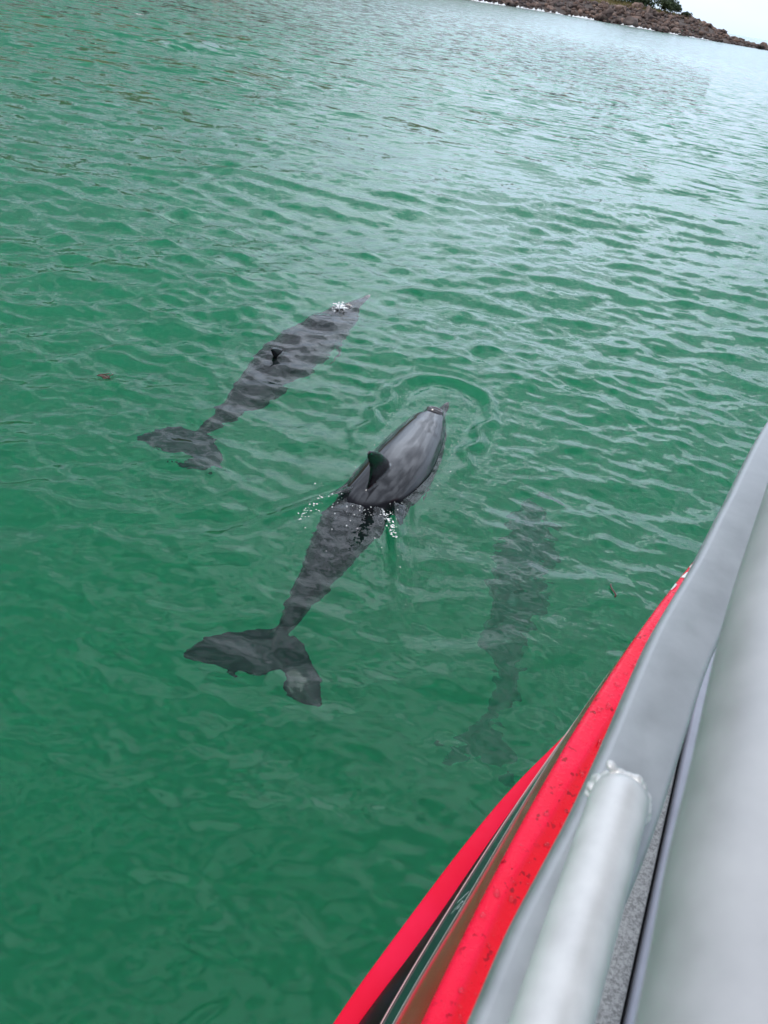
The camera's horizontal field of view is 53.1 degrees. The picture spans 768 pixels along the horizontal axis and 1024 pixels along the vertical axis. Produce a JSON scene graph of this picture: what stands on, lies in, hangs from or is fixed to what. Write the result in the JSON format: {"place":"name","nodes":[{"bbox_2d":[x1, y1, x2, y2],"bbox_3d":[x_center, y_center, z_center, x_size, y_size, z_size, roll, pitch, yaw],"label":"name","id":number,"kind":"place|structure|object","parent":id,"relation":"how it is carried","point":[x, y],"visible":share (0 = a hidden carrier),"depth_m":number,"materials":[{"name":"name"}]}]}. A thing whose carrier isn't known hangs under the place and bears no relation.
{"place":"outdoors","nodes":[
{"label":"outdoors","id":0,"kind":"place"},
{"bbox_2d":[0,0,767,1023],"bbox_3d":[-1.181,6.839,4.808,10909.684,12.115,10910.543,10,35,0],"label":"sea water","id":1,"kind":"structure","parent":0,"point":[268,754],"depth_m":5.14,"materials":[{"name":"green liquid"}]},
{"bbox_2d":[97,373,113,378],"bbox_3d":[-1.908,-0.937,5.268,0.112,0.043,0.124,10,35,0],"label":"seaweed","id":2,"kind":"object","parent":1,"relation":"on","point":[104,376],"visible":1,"depth_m":5.25,"materials":[{"name":"brown plant"}]},
{"bbox_2d":[270,303,352,355],"bbox_3d":[-0.869,-1.105,6.193,0.637,0.693,3.084,18,35,11],"label":"dolphin","id":3,"kind":"object","parent":1,"relation":"on","point":[275,350],"visible":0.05,"depth_m":5.88,"materials":[{"name":"black"}]},
{"bbox_2d":[332,302,347,311],"bbox_3d":[-0.395,-1.820,6.809,0.167,0.017,0.248,10,35,0],"label":"blow foam","id":4,"kind":"object","parent":1,"relation":"on","point":[342,305],"visible":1,"depth_m":6.81,"materials":[{"name":"white"}]},
{"bbox_2d":[298,438,445,537],"bbox_3d":[-0.010,-0.200,4.673,0.834,0.040,1.647,20,36,14],"label":"wake foam","id":5,"kind":"object","parent":1,"relation":"on","point":[388,519],"visible":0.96,"depth_m":4.33,"materials":[{"name":"white"}]},
{"bbox_2d":[347,406,445,507],"bbox_3d":[-0.079,-0.100,4.593,0.723,0.742,2.909,19,36,12],"label":"dolphin","id":6,"kind":"object","parent":1,"relation":"in","point":[398,464],"visible":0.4,"depth_m":4.70,"materials":[{"name":"black"}]},
{"bbox_2d":[333,421,767,1023],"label":"boat","id":7,"kind":"object","parent":1,"relation":"on","point":[609,863],"visible":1,"depth_m":0.85,"materials":[{"name":"red paint"}]},
{"bbox_2d":[472,0,706,39],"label":"surf","id":8,"kind":"structure","parent":1,"relation":"on","point":[538,9],"depth_m":196.88,"materials":[{"name":"white liquid"}]},
{"bbox_2d":[610,583,616,596],"bbox_3d":[1.216,0.414,4.086,0.020,0.016,0.119,7,35,-5],"label":"seaweed","id":9,"kind":"object","parent":1,"relation":"on","point":[614,592],"visible":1,"depth_m":4.08,"materials":[{"name":"brown plant"}]},
{"bbox_2d":[473,0,757,48],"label":"headland","id":10,"kind":"structure","parent":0,"point":[681,22],"depth_m":216.46,"materials":[{"name":"brown stone"}]},
{"bbox_2d":[570,11,577,15],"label":"boulder","id":11,"kind":"object","parent":10,"relation":"on","point":[574,13],"visible":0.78,"depth_m":200.77,"materials":[{"name":"brown stone"}]},
{"bbox_2d":[596,15,608,20],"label":"boulder","id":12,"kind":"object","parent":10,"relation":"on","point":[601,17],"visible":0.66,"depth_m":202.54,"materials":[{"name":"stone"}]},
{"bbox_2d":[603,8,613,17],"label":"boulder","id":13,"kind":"object","parent":10,"relation":"on","point":[608,12],"visible":0.62,"depth_m":206.28,"materials":[{"name":"brown stone"}]},
{"bbox_2d":[615,5,626,11],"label":"boulder","id":14,"kind":"object","parent":10,"relation":"on","point":[620,7],"visible":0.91,"depth_m":214.92,"materials":[{"name":"brown stone"}]},
{"bbox_2d":[478,0,767,49],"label":"beach stones","id":15,"kind":"object","parent":10,"relation":"on","point":[662,21],"visible":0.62,"depth_m":214.54,"materials":[{"name":"brown stone"}]},
{"bbox_2d":[623,16,637,26],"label":"boulder","id":16,"kind":"object","parent":10,"relation":"on","point":[630,20],"visible":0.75,"depth_m":206.13,"materials":[{"name":"brown stone"}]},
{"bbox_2d":[632,2,638,7],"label":"boulder","id":17,"kind":"object","parent":10,"relation":"on","point":[635,4],"visible":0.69,"depth_m":222.52,"materials":[{"name":"brown stone"}]},
{"bbox_2d":[619,0,653,7],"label":"shrub","id":18,"kind":"object","parent":10,"relation":"on","point":[648,2],"visible":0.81,"depth_m":228.81,"materials":[{"name":"green plant"}]},
{"bbox_2d":[588,0,701,22],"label":"dry grass","id":19,"kind":"structure","parent":10,"relation":"on","point":[623,3],"depth_m":225.99,"materials":[{"name":"plant"}]},
{"bbox_2d":[645,5,652,12],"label":"boulder","id":20,"kind":"object","parent":10,"relation":"on","point":[649,9],"visible":0.59,"depth_m":219.23,"materials":[{"name":"brown stone"}]},
{"bbox_2d":[644,13,654,19],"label":"boulder","id":21,"kind":"object","parent":10,"relation":"on","point":[650,16],"visible":0.94,"depth_m":215.53,"materials":[{"name":"brown stone"}]},
{"bbox_2d":[651,0,681,12],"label":"shrub","id":22,"kind":"object","parent":10,"relation":"on","point":[671,5],"visible":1,"depth_m":229.36,"materials":[{"name":"green plant"}]},
{"bbox_2d":[671,27,678,33],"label":"boulder","id":23,"kind":"object","parent":10,"relation":"on","point":[675,30],"visible":0.69,"depth_m":213.15,"materials":[{"name":"stone"}]},
{"bbox_2d":[681,11,692,16],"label":"shrub","id":24,"kind":"object","parent":10,"relation":"on","point":[687,13],"visible":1,"depth_m":229.82,"materials":[{"name":"green plant"}]},
{"bbox_2d":[757,44,764,49],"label":"boulder","id":25,"kind":"object","parent":10,"relation":"on","point":[761,46],"visible":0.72,"depth_m":224.24,"materials":[{"name":"brown stone"}]},
{"bbox_2d":[626,0,767,39],"label":"sky","id":26,"kind":"structure","parent":0,"point":[748,18],"materials":[{"name":"white"}]}
]}

